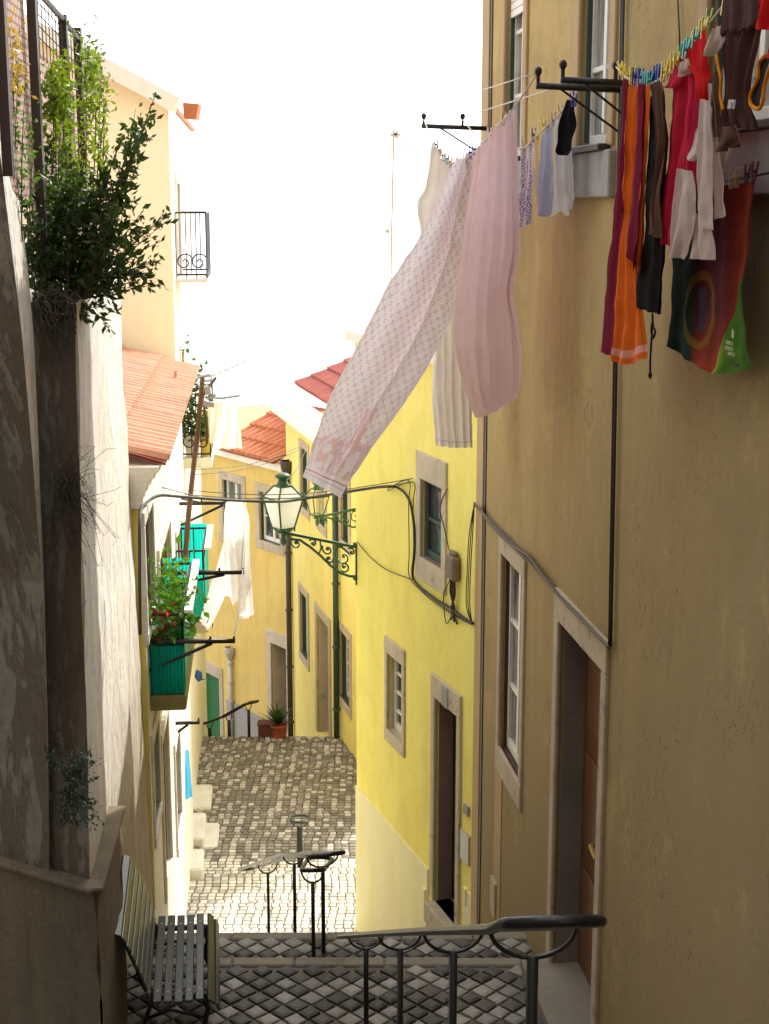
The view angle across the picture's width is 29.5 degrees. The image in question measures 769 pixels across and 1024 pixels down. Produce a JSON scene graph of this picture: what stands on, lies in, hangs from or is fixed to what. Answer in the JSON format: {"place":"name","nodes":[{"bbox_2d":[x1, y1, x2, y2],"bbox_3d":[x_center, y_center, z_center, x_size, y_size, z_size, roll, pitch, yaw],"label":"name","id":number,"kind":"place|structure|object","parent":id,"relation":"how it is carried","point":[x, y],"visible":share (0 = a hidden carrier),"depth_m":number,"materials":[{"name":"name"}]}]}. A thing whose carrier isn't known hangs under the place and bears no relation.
{"place":"outdoors","nodes":[
{"label":"outdoors","id":0,"kind":"place"},
{"bbox_2d":[23,0,482,209],"label":"sky","id":1,"kind":"structure","parent":0,"point":[302,101],"materials":[{"name":"white"}]},
{"bbox_2d":[185,736,356,933],"bbox_3d":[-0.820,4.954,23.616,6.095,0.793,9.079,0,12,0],"label":"lane paving","id":2,"kind":"structure","parent":0,"point":[209,853],"depth_m":23.25,"materials":[{"name":"stone"}]},
{"bbox_2d":[20,14,214,810],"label":"peach house","id":3,"kind":"structure","parent":2,"relation":"on","point":[162,320],"depth_m":20.97,"materials":[{"name":"paint"}]},
{"bbox_2d":[175,173,182,276],"bbox_3d":[-3.248,-4.407,22.417,0.320,1.530,1.139,0,12,0],"label":"door","id":4,"kind":"structure","parent":3,"relation":"in","point":[177,176],"depth_m":22.64,"materials":[{"name":"white wood"}]},
{"bbox_2d":[181,335,217,456],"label":"potted plant","id":5,"kind":"object","parent":3,"relation":"on","point":[185,429],"visible":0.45,"depth_m":22.16,"materials":[{"name":"green plant"}]},
{"bbox_2d":[122,344,212,933],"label":"white house","id":6,"kind":"structure","parent":2,"relation":"on","point":[157,393],"depth_m":15.86,"materials":[{"name":"paint"}]},
{"bbox_2d":[141,486,157,645],"bbox_3d":[-2.409,0.509,14.482,0.315,1.300,1.336,0,12,0],"label":"window","id":7,"kind":"structure","parent":6,"relation":"in","point":[145,552],"depth_m":14.00,"materials":[{"name":"white paint"}]},
{"bbox_2d":[149,711,162,848],"bbox_3d":[-2.406,2.667,14.895,0.286,1.195,1.002,0,12,0],"label":"window","id":8,"kind":"structure","parent":6,"relation":"in","point":[155,729],"depth_m":14.91,"materials":[{"name":"white paint"}]},
{"bbox_2d":[147,507,172,689],"bbox_3d":[-2.630,1.051,16.900,0.454,1.801,2.311,0,12,0],"label":"door","id":9,"kind":"structure","parent":6,"relation":"in","point":[167,525],"depth_m":17.05,"materials":[{"name":"stone"}]},
{"bbox_2d":[153,710,172,903],"bbox_3d":[-2.539,3.192,16.287,0.360,1.941,1.242,0,12,0],"label":"door","id":10,"kind":"structure","parent":6,"relation":"in","point":[164,727],"depth_m":16.70,"materials":[{"name":"stone"}]},
{"bbox_2d":[147,561,195,645],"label":"potted plant","id":11,"kind":"object","parent":6,"relation":"on","point":[168,619],"visible":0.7,"depth_m":14.35,"materials":[{"name":"green plant"}]},
{"bbox_2d":[147,540,208,629],"bbox_3d":[-2.209,0.974,15.021,0.614,1.361,0.768,7,14,29],"label":"potted plant","id":12,"kind":"object","parent":6,"relation":"on","point":[175,573],"visible":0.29,"depth_m":15.00,"materials":[{"name":"green plant"}]},
{"bbox_2d":[157,520,199,608],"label":"potted plant","id":13,"kind":"object","parent":6,"relation":"on","point":[185,559],"visible":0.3,"depth_m":15.49,"materials":[{"name":"green plant"}]},
{"bbox_2d":[173,711,183,857],"bbox_3d":[-2.712,3.456,18.630,0.305,1.488,1.225,0,12,0],"label":"window","id":14,"kind":"structure","parent":6,"relation":"in","point":[179,816],"depth_m":18.82,"materials":[{"name":"white paint"}]},
{"bbox_2d":[149,557,212,652],"bbox_3d":[-2.061,1.125,14.529,0.686,1.268,0.620,-10,16,-40],"label":"potted plant","id":15,"kind":"object","parent":6,"relation":"on","point":[192,628],"visible":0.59,"depth_m":14.48,"materials":[{"name":"green plant"}]},
{"bbox_2d":[149,636,234,671],"bbox_3d":[-1.953,1.377,14.466,0.988,0.405,0.389,0,12,0],"label":"drying rack","id":16,"kind":"object","parent":6,"relation":"attached to","point":[210,641],"visible":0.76,"depth_m":14.25,"materials":[{"name":"black metal"}]},
{"bbox_2d":[160,567,243,584],"bbox_3d":[-2.044,0.701,16.368,0.976,0.240,0.389,0,12,0],"label":"drying rack","id":17,"kind":"object","parent":6,"relation":"attached to","point":[216,574],"visible":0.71,"depth_m":16.17,"materials":[{"name":"black metal"}]},
{"bbox_2d":[241,502,245,568],"bbox_3d":[-1.731,0.117,17.412,0.171,0.507,2.641,-2,12,-10],"label":"washing line","id":18,"kind":"object","parent":17,"relation":"attached to","point":[243,536],"visible":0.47,"depth_m":16.71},
{"bbox_2d":[200,543,224,629],"bbox_3d":[-2.040,0.902,18.076,0.292,1.048,0.536,9,15,35],"label":"cloth","id":19,"kind":"object","parent":18,"relation":"hanging from","point":[215,596],"visible":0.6,"depth_m":18.04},
{"bbox_2d":[224,502,238,604],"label":"trousers","id":20,"kind":"object","parent":18,"relation":"hanging from","point":[231,586],"visible":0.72,"depth_m":17.76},
{"bbox_2d":[224,501,253,618],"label":"trousers","id":21,"kind":"object","parent":18,"relation":"hanging from","point":[234,517],"visible":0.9,"depth_m":17.52,"materials":[{"name":"fabric"}]},
{"bbox_2d":[183,373,239,557],"bbox_3d":[-2.212,-0.381,17.157,0.504,2.409,1.126,8,14,32],"label":"wooden pole","id":22,"kind":"object","parent":6,"relation":"attached to","point":[202,394],"visible":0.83,"depth_m":17.29,"materials":[{"name":"brown wood"}]},
{"bbox_2d":[208,400,221,443],"bbox_3d":[-2.427,-1.293,20.980,0.202,0.635,0.080,1,12,4],"label":"towel","id":23,"kind":"object","parent":6,"relation":"hanging from","point":[214,417],"visible":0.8,"depth_m":20.98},
{"bbox_2d":[214,402,241,449],"bbox_3d":[-2.220,-1.212,20.642,0.406,0.669,0.186,0,12,0],"label":"sheet","id":24,"kind":"object","parent":6,"relation":"hanging from","point":[229,434],"visible":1,"depth_m":20.68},
{"bbox_2d":[190,849,203,881],"bbox_3d":[-2.902,5.407,21.669,0.500,0.574,0.701,0,12,0],"label":"doorstep","id":25,"kind":"object","parent":2,"relation":"on","point":[197,865],"visible":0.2,"depth_m":21.41,"materials":[{"name":"white stone"}]},
{"bbox_2d":[193,813,205,847],"bbox_3d":[-2.959,5.163,23.038,0.274,0.486,1.001,-1,12,-5],"label":"doorstep","id":26,"kind":"object","parent":2,"relation":"on","point":[199,822],"visible":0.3,"depth_m":22.86,"materials":[{"name":"white stone"}]},
{"bbox_2d":[193,785,212,812],"bbox_3d":[-3.065,4.921,24.489,0.344,0.359,1.002,-1,12,-5],"label":"doorstep","id":27,"kind":"object","parent":2,"relation":"on","point":[203,799],"visible":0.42,"depth_m":24.33,"materials":[{"name":"white stone"}]},
{"bbox_2d":[202,823,219,848],"bbox_3d":[-2.735,5.241,22.984,0.265,0.356,0.941,-1,12,-5],"label":"doorstep","id":28,"kind":"object","parent":2,"relation":"on","point":[212,834],"visible":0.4,"depth_m":22.95,"materials":[{"name":"white stone"}]},
{"bbox_2d":[203,700,258,736],"bbox_3d":[-3.283,3.981,28.324,2.299,1.175,0.300,9,15,35],"label":"handrail","id":29,"kind":"object","parent":2,"relation":"on","point":[233,711],"visible":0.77,"depth_m":27.90,"materials":[{"name":"black metal"}]},
{"bbox_2d":[201,404,324,736],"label":"ochre house","id":30,"kind":"structure","parent":2,"relation":"on","point":[259,665],"depth_m":33.67,"materials":[{"name":"paint"}]},
{"bbox_2d":[206,661,224,736],"bbox_3d":[-4.221,4.781,36.017,0.233,2.295,1.313,-9,15,-36],"label":"door","id":31,"kind":"structure","parent":30,"relation":"in","point":[214,673],"depth_m":35.99,"materials":[{"name":"wood"}]},
{"bbox_2d":[224,646,234,736],"bbox_3d":[-3.670,4.457,34.916,0.260,2.554,0.247,0,12,0],"label":"drainpipe","id":32,"kind":"object","parent":30,"relation":"attached to","point":[229,652],"visible":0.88,"depth_m":34.78,"materials":[{"name":"grey metal"}]},
{"bbox_2d":[218,470,245,541],"bbox_3d":[-3.519,-0.064,33.897,0.763,1.703,0.990,0,12,0],"label":"window","id":33,"kind":"structure","parent":30,"relation":"in","point":[233,483],"depth_m":34.10,"materials":[{"name":"white paint"}]},
{"bbox_2d":[254,481,284,555],"bbox_3d":[-2.559,0.145,32.627,0.752,1.512,0.976,0,12,0],"label":"window","id":34,"kind":"structure","parent":30,"relation":"in","point":[269,541],"depth_m":32.93,"materials":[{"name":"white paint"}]},
{"bbox_2d":[266,628,287,735],"bbox_3d":[-2.238,3.963,33.301,0.432,2.571,1.001,-9,15,-36],"label":"door","id":35,"kind":"structure","parent":30,"relation":"in","point":[279,641],"depth_m":33.46,"materials":[{"name":"stone"}]},
{"bbox_2d":[258,703,299,738],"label":"potted plant","id":36,"kind":"object","parent":2,"relation":"on","point":[280,727],"visible":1,"depth_m":27.68,"materials":[{"name":"green plant"}]},
{"bbox_2d":[290,814,309,867],"bbox_3d":[-1.258,4.898,21.780,0.296,0.782,0.433,0,12,0],"label":"handrail","id":37,"kind":"object","parent":2,"relation":"on","point":[299,838],"visible":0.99,"depth_m":21.67,"materials":[{"name":"metal"}]},
{"bbox_2d":[270,357,356,758],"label":"lemon house","id":38,"kind":"structure","parent":2,"relation":"on","point":[312,619],"depth_m":29.56,"materials":[{"name":"paint"}]},
{"bbox_2d":[280,460,293,736],"bbox_3d":[-2.089,2.167,31.951,0.312,6.678,0.297,0,12,0],"label":"drainpipe","id":39,"kind":"object","parent":38,"relation":"attached to","point":[286,466],"visible":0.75,"depth_m":31.95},
{"bbox_2d":[298,438,309,520],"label":"window","id":40,"kind":"structure","parent":38,"relation":"in","point":[304,511],"depth_m":30.12,"materials":[{"name":"white paint"}]},
{"bbox_2d":[298,581,309,671],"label":"window","id":41,"kind":"structure","parent":38,"relation":"in","point":[303,605],"depth_m":31.04,"materials":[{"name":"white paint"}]},
{"bbox_2d":[314,601,331,736],"bbox_3d":[-1.118,3.258,29.040,0.252,2.724,1.416,-3,12,-14],"label":"door","id":42,"kind":"structure","parent":38,"relation":"in","point":[323,635],"depth_m":29.47,"materials":[{"name":"beige stone"}]},
{"bbox_2d":[304,482,355,527],"bbox_3d":[-0.746,-0.084,23.907,1.135,0.955,0.324,-7,14,-30],"label":"street lamp","id":43,"kind":"object","parent":38,"relation":"attached to","point":[319,488],"visible":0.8,"depth_m":23.82,"materials":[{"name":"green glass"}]},
{"bbox_2d":[331,495,339,738],"bbox_3d":[-0.906,1.449,27.110,0.137,6.116,0.137,5,13,22],"label":"drainpipe","id":44,"kind":"object","parent":38,"relation":"attached to","point":[336,646],"visible":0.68,"depth_m":27.22,"materials":[{"name":"green metal"}]},
{"bbox_2d":[338,480,350,555],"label":"window","id":45,"kind":"structure","parent":38,"relation":"in","point":[346,538],"depth_m":26.64,"materials":[{"name":"white paint"}]},
{"bbox_2d":[339,619,351,719],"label":"window","id":46,"kind":"structure","parent":38,"relation":"in","point":[346,695],"depth_m":27.36,"materials":[{"name":"white paint"}]},
{"bbox_2d":[345,329,476,931],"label":"yellow house","id":47,"kind":"structure","parent":2,"relation":"on","point":[414,705],"depth_m":16.81,"materials":[{"name":"paint"}]},
{"bbox_2d":[138,485,473,634],"bbox_3d":[-1.339,0.291,15.461,4.033,1.496,3.498,-7,14,-30],"label":"cable","id":48,"kind":"object","parent":47,"relation":"attached to","point":[254,501],"visible":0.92,"depth_m":15.76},
{"bbox_2d":[261,472,356,584],"bbox_3d":[-0.941,0.210,18.407,1.182,1.496,0.459,-6,13,-27],"label":"street lamp","id":49,"kind":"object","parent":47,"relation":"attached to","point":[282,517],"visible":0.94,"depth_m":18.16,"materials":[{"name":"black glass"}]},
{"bbox_2d":[384,635,405,757],"bbox_3d":[0.238,2.196,17.529,0.299,1.327,0.697,-4,12,-17],"label":"window","id":50,"kind":"structure","parent":47,"relation":"in","point":[397,653],"depth_m":17.66,"materials":[{"name":"white paint"}]},
{"bbox_2d":[357,480,474,624],"bbox_3d":[0.312,0.262,16.484,0.091,1.493,3.972,-4,13,-18],"label":"cable","id":51,"kind":"object","parent":47,"relation":"attached to","point":[468,593],"visible":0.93,"depth_m":15.47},
{"bbox_2d":[415,450,447,595],"bbox_3d":[0.606,0.100,15.954,0.334,1.448,0.902,-3,12,-13],"label":"window","id":52,"kind":"structure","parent":47,"relation":"in","point":[433,471],"depth_m":16.05,"materials":[{"name":"stone"}]},
{"bbox_2d":[424,672,462,926],"bbox_3d":[0.744,3.300,16.153,0.370,2.949,0.866,-4,13,-19],"label":"door","id":53,"kind":"structure","parent":47,"relation":"in","point":[449,775],"depth_m":16.37,"materials":[{"name":"stone"}]},
{"bbox_2d":[445,549,460,624],"bbox_3d":[0.716,0.787,15.352,0.100,0.784,0.232,-4,13,-19],"label":"junction box","id":54,"kind":"object","parent":47,"relation":"attached to","point":[452,565],"visible":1,"depth_m":15.27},
{"bbox_2d":[460,829,470,866],"bbox_3d":[0.865,3.591,15.632,0.030,0.338,0.232,-4,13,-19],"label":"meter door","id":55,"kind":"structure","parent":47,"relation":"in","point":[465,840],"depth_m":15.60,"materials":[{"name":"grey metal"}]},
{"bbox_2d":[194,210,420,409],"bbox_3d":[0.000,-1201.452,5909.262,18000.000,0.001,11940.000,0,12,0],"label":"river","id":56,"kind":"structure","parent":0,"point":[285,299],"depth_m":770.72,"materials":[{"name":"liquid"}]},
{"bbox_2d":[128,934,537,1023],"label":"stairs","id":57,"kind":"structure","parent":0,"point":[353,969],"depth_m":11.97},
{"bbox_2d":[0,142,153,1023],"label":"retaining wall","id":58,"kind":"structure","parent":57,"relation":"on","point":[70,674],"depth_m":9.85,"materials":[{"name":"paint"}]},
{"bbox_2d":[0,0,88,299],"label":"fence","id":59,"kind":"object","parent":58,"relation":"on","point":[34,56],"visible":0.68,"depth_m":9.03,"materials":[{"name":"metal"}]},
{"bbox_2d":[7,4,47,241],"bbox_3d":[-2.159,-2.255,8.457,0.326,1.365,0.553,0,12,0],"label":"climbing vine","id":60,"kind":"object","parent":59,"relation":"attached to","point":[16,81],"visible":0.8,"depth_m":8.60,"materials":[{"name":"green plant"}]},
{"bbox_2d":[40,14,118,233],"bbox_3d":[-2.135,-2.768,10.203,0.355,1.722,1.984,0,12,0],"label":"climbing vine","id":61,"kind":"object","parent":59,"relation":"attached to","point":[56,104],"visible":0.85,"depth_m":10.29,"materials":[{"name":"green plant"}]},
{"bbox_2d":[31,277,86,361],"bbox_3d":[-2.069,-1.188,9.036,0.467,0.554,0.269,0,12,0],"label":"dry tuft","id":62,"kind":"object","parent":58,"relation":"attached to","point":[50,314],"visible":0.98,"depth_m":9.05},
{"bbox_2d":[44,744,104,835],"bbox_3d":[-2.026,1.811,9.489,0.380,0.675,0.442,0,12,0],"label":"plant","id":63,"kind":"object","parent":58,"relation":"attached to","point":[77,797],"visible":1,"depth_m":9.51,"materials":[{"name":"green plant"}]},
{"bbox_2d":[37,442,121,608],"bbox_3d":[-1.893,0.060,9.181,0.520,1.041,0.463,0,12,0],"label":"dry tuft","id":64,"kind":"object","parent":58,"relation":"attached to","point":[64,501],"visible":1,"depth_m":9.21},
{"bbox_2d":[19,92,178,337],"bbox_3d":[-1.919,-1.895,9.409,1.122,1.620,1.064,0,12,0],"label":"shrub","id":65,"kind":"object","parent":58,"relation":"on","point":[97,262],"visible":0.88,"depth_m":9.25,"materials":[{"name":"green plant"}]},
{"bbox_2d":[128,932,578,967],"bbox_3d":[-0.354,3.838,12.607,4.492,0.345,0.888,0,12,0],"label":"step edge","id":66,"kind":"object","parent":57,"relation":"on","point":[327,962],"visible":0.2,"depth_m":12.22,"materials":[{"name":"stone"}]},
{"bbox_2d":[337,914,607,1023],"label":"handrail","id":67,"kind":"object","parent":57,"relation":"on","point":[575,923],"visible":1,"depth_m":5.28,"materials":[{"name":"metal"}]},
{"bbox_2d":[471,0,768,1023],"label":"tan house","id":68,"kind":"structure","parent":57,"relation":"on","point":[621,784],"depth_m":9.82,"materials":[{"name":"paint"}]},
{"bbox_2d":[421,113,486,150],"bbox_3d":[0.662,-3.493,13.596,0.648,0.421,0.048,-1,12,-7],"label":"drying rack","id":69,"kind":"object","parent":68,"relation":"attached to","point":[462,126],"visible":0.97,"depth_m":13.56,"materials":[{"name":"black metal"}]},
{"bbox_2d":[495,536,526,810],"bbox_3d":[1.244,1.424,13.280,0.238,2.296,1.096,-1,12,-7],"label":"window","id":70,"kind":"structure","parent":68,"relation":"in","point":[516,565],"depth_m":13.54,"materials":[{"name":"white paint"}]},
{"bbox_2d":[500,0,529,198],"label":"window","id":71,"kind":"structure","parent":68,"relation":"in","point":[520,9],"depth_m":12.73,"materials":[{"name":"white paint"}]},
{"bbox_2d":[473,502,609,648],"bbox_3d":[1.209,0.408,12.301,0.058,0.123,5.063,-1,12,-7],"label":"cable","id":72,"kind":"object","parent":68,"relation":"attached to","point":[503,535],"visible":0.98,"depth_m":11.92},
{"bbox_2d":[520,587,610,1023],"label":"door","id":73,"kind":"structure","parent":68,"relation":"in","point":[568,988],"depth_m":11.50,"materials":[{"name":"brown wood"}]},
{"bbox_2d":[534,67,619,132],"bbox_3d":[1.243,-2.618,9.320,0.593,0.421,0.048,-2,12,-7],"label":"drying rack","id":74,"kind":"object","parent":68,"relation":"attached to","point":[563,88],"visible":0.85,"depth_m":9.29,"materials":[{"name":"black metal"}]},
{"bbox_2d":[423,75,535,163],"bbox_3d":[0.692,-2.997,11.437,0.104,0.494,4.408,-2,12,-8],"label":"washing line","id":75,"kind":"object","parent":74,"relation":"attached to","point":[499,124],"visible":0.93,"depth_m":10.69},
{"bbox_2d":[303,152,473,497],"bbox_3d":[0.050,-1.548,11.931,1.474,2.746,0.631,-6,13,-25],"label":"printed sheet","id":76,"kind":"object","parent":75,"relation":"hanging from","point":[389,361],"visible":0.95,"depth_m":11.93,"materials":[{"name":"fabric"}]},
{"bbox_2d":[417,142,472,447],"bbox_3d":[0.608,-1.869,12.683,0.264,2.658,1.185,-5,13,-22],"label":"voile curtain","id":77,"kind":"object","parent":75,"relation":"hanging from","point":[452,412],"visible":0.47,"depth_m":12.87,"materials":[{"name":"fabric"}]},
{"bbox_2d":[454,110,520,417],"bbox_3d":[0.756,-1.831,11.148,0.300,2.304,1.434,-3,12,-12],"label":"pink sheet","id":78,"kind":"object","parent":75,"relation":"hanging from","point":[487,341],"visible":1,"depth_m":10.84,"materials":[{"name":"fabric"}]},
{"bbox_2d":[462,91,578,148],"bbox_3d":[0.973,-3.023,11.466,0.079,0.361,4.407,-2,12,-7],"label":"washing line","id":79,"kind":"object","parent":74,"relation":"attached to","point":[539,133],"visible":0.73,"depth_m":10.66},
{"bbox_2d":[519,144,527,228],"bbox_3d":[1.055,-2.482,11.152,0.043,0.634,0.160,-4,12,-17],"label":"tea towel","id":80,"kind":"object","parent":79,"relation":"hanging from","point":[522,194],"visible":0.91,"depth_m":11.15,"materials":[{"name":"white fabric"}]},
{"bbox_2d":[524,141,534,225],"bbox_3d":[1.088,-2.464,10.926,0.056,0.637,0.203,-3,12,-15],"label":"tea towel","id":81,"kind":"object","parent":79,"relation":"hanging from","point":[530,182],"visible":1,"depth_m":10.94,"materials":[{"name":"white fabric"}]},
{"bbox_2d":[537,122,553,216],"bbox_3d":[1.161,-2.460,10.492,0.068,0.667,0.362,-2,12,-12],"label":"cloth","id":82,"kind":"object","parent":79,"relation":"hanging from","point":[545,190],"visible":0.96,"depth_m":10.51,"materials":[{"name":"blue fabric"}]},
{"bbox_2d":[551,114,573,216],"bbox_3d":[1.213,-2.396,10.110,0.091,0.693,0.228,-7,14,-29],"label":"undershirt","id":83,"kind":"object","parent":79,"relation":"hanging from","point":[563,198],"visible":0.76,"depth_m":10.13,"materials":[{"name":"white fabric"}]},
{"bbox_2d":[555,100,576,155],"bbox_3d":[1.211,-2.559,9.708,0.135,0.371,0.048,7,14,30],"label":"sock","id":84,"kind":"object","parent":79,"relation":"hanging from","point":[567,126],"visible":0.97,"depth_m":9.71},
{"bbox_2d":[571,0,618,197],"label":"window","id":85,"kind":"structure","parent":68,"relation":"in","point":[594,162],"depth_m":10.17,"materials":[{"name":"white paint"}]},
{"bbox_2d":[559,60,636,114],"bbox_3d":[1.324,-2.525,8.879,0.546,0.421,0.048,-1,12,-7],"label":"drying rack","id":86,"kind":"object","parent":68,"relation":"attached to","point":[614,81],"visible":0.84,"depth_m":8.84,"materials":[{"name":"black metal"}]},
{"bbox_2d":[615,7,720,84],"bbox_3d":[1.436,-2.422,7.564,0.124,0.389,2.637,-1,12,-4],"label":"washing line","id":87,"kind":"object","parent":86,"relation":"attached to","point":[710,21],"visible":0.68,"depth_m":6.98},
{"bbox_2d":[601,78,627,354],"bbox_3d":[1.313,-1.678,8.384,0.044,1.557,0.377,-1,12,-6],"label":"towel","id":88,"kind":"object","parent":87,"relation":"hanging from","point":[609,317],"visible":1,"depth_m":8.37,"materials":[{"name":"fabric"}]},
{"bbox_2d":[610,83,647,364],"bbox_3d":[1.376,-1.594,8.112,0.064,1.580,0.679,-2,12,-8],"label":"towel","id":89,"kind":"object","parent":87,"relation":"hanging from","point":[629,345],"visible":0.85,"depth_m":8.16,"materials":[{"name":"fabric"}]},
{"bbox_2d":[626,83,644,270],"bbox_3d":[1.357,-1.805,7.930,0.042,1.008,0.263,-1,12,-5],"label":"towel","id":90,"kind":"object","parent":87,"relation":"hanging from","point":[633,233],"visible":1,"depth_m":7.87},
{"bbox_2d":[636,84,649,274],"bbox_3d":[1.385,-1.776,7.830,0.033,1.001,0.157,0,12,0],"label":"towel","id":91,"kind":"object","parent":87,"relation":"hanging from","point":[645,140],"visible":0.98,"depth_m":7.82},
{"bbox_2d":[636,96,665,378],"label":"trousers","id":92,"kind":"object","parent":87,"relation":"hanging from","point":[649,289],"visible":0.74,"depth_m":7.78,"materials":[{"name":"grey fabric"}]},
{"bbox_2d":[649,81,668,238],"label":"trousers","id":93,"kind":"object","parent":87,"relation":"hanging from","point":[661,131],"visible":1,"depth_m":7.49,"materials":[{"name":"brown fabric"}]},
{"bbox_2d":[660,48,699,245],"bbox_3d":[1.473,-1.820,7.297,0.086,0.973,0.545,-1,12,-6],"label":"shirt","id":94,"kind":"object","parent":87,"relation":"hanging from","point":[685,107],"visible":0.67,"depth_m":7.25,"materials":[{"name":"fabric"}]},
{"bbox_2d":[669,83,725,259],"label":"pyjamas","id":95,"kind":"object","parent":87,"relation":"hanging from","point":[687,220],"visible":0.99,"depth_m":6.83,"materials":[{"name":"white fabric"}]},
{"bbox_2d":[684,26,724,101],"bbox_3d":[1.497,-2.072,6.830,0.070,0.356,0.550,0,12,-1],"label":"shirt","id":96,"kind":"object","parent":87,"relation":"hanging from","point":[699,52],"visible":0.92,"depth_m":6.80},
{"bbox_2d":[709,68,722,139],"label":"trousers","id":97,"kind":"object","parent":87,"relation":"hanging from","point":[714,80],"visible":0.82,"depth_m":6.68,"materials":[{"name":"brown fabric"}]},
{"bbox_2d":[715,0,768,129],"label":"pinafore","id":98,"kind":"object","parent":87,"relation":"hanging from","point":[742,35],"visible":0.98,"depth_m":6.31,"materials":[{"name":"brown fabric"}]},
{"bbox_2d":[714,125,740,151],"bbox_3d":[1.526,-1.650,6.456,0.056,0.112,0.280,-2,12,-11],"label":"bundled cloth","id":99,"kind":"object","parent":98,"relation":"hanging from","point":[730,137],"visible":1,"depth_m":6.43,"materials":[{"name":"brown fabric"}]},
{"bbox_2d":[755,0,768,29],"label":"shirt","id":100,"kind":"object","parent":87,"relation":"hanging from","point":[762,23],"visible":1,"depth_m":5.99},
{"bbox_2d":[608,0,624,647],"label":"cable","id":101,"kind":"object","parent":68,"relation":"attached to","point":[614,409],"visible":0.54,"depth_m":9.67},
{"bbox_2d":[696,0,768,194],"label":"window","id":102,"kind":"structure","parent":68,"relation":"in","point":[754,144],"depth_m":7.20,"materials":[{"name":"white paint"}]},
{"bbox_2d":[724,172,768,181],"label":"washing line","id":103,"kind":"object","parent":68,"relation":"attached to","point":[760,174],"visible":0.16,"depth_m":6.83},
{"bbox_2d":[666,182,754,373],"bbox_3d":[1.654,-1.195,7.457,0.098,0.955,1.364,-1,12,-5],"label":"beach towel","id":104,"kind":"object","parent":103,"relation":"hanging from","point":[707,330],"visible":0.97,"depth_m":7.34,"materials":[{"name":"fabric"}]},
{"bbox_2d":[127,964,543,1023],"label":"landing paving","id":105,"kind":"structure","parent":0,"point":[434,989],"depth_m":11.63,"materials":[{"name":"stone"}]},
{"bbox_2d":[115,854,220,1023],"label":"bench","id":106,"kind":"object","parent":105,"relation":"on","point":[139,931],"visible":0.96,"depth_m":11.27,"materials":[{"name":"paint"}]},
{"bbox_2d":[153,937,531,959],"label":"step paving","id":107,"kind":"structure","parent":0,"point":[298,947],"depth_m":12.74,"materials":[{"name":"stone"}]},
{"bbox_2d":[299,857,333,956],"bbox_3d":[-0.601,3.336,12.869,0.289,0.899,1.026,0,12,0],"label":"handrail","id":108,"kind":"object","parent":107,"relation":"on","point":[302,869],"visible":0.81,"depth_m":12.46,"materials":[{"name":"metal"}]},
{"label":"lower stairs","id":109,"kind":"structure","parent":0,"visible":0},
{"bbox_2d":[238,850,345,953],"bbox_3d":[-1.107,3.810,15.444,0.335,3.222,6.106,-3,12,-12],"label":"handrail","id":110,"kind":"object","parent":109,"relation":"on","point":[310,854],"visible":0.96,"depth_m":14.28,"materials":[{"name":"metal"}]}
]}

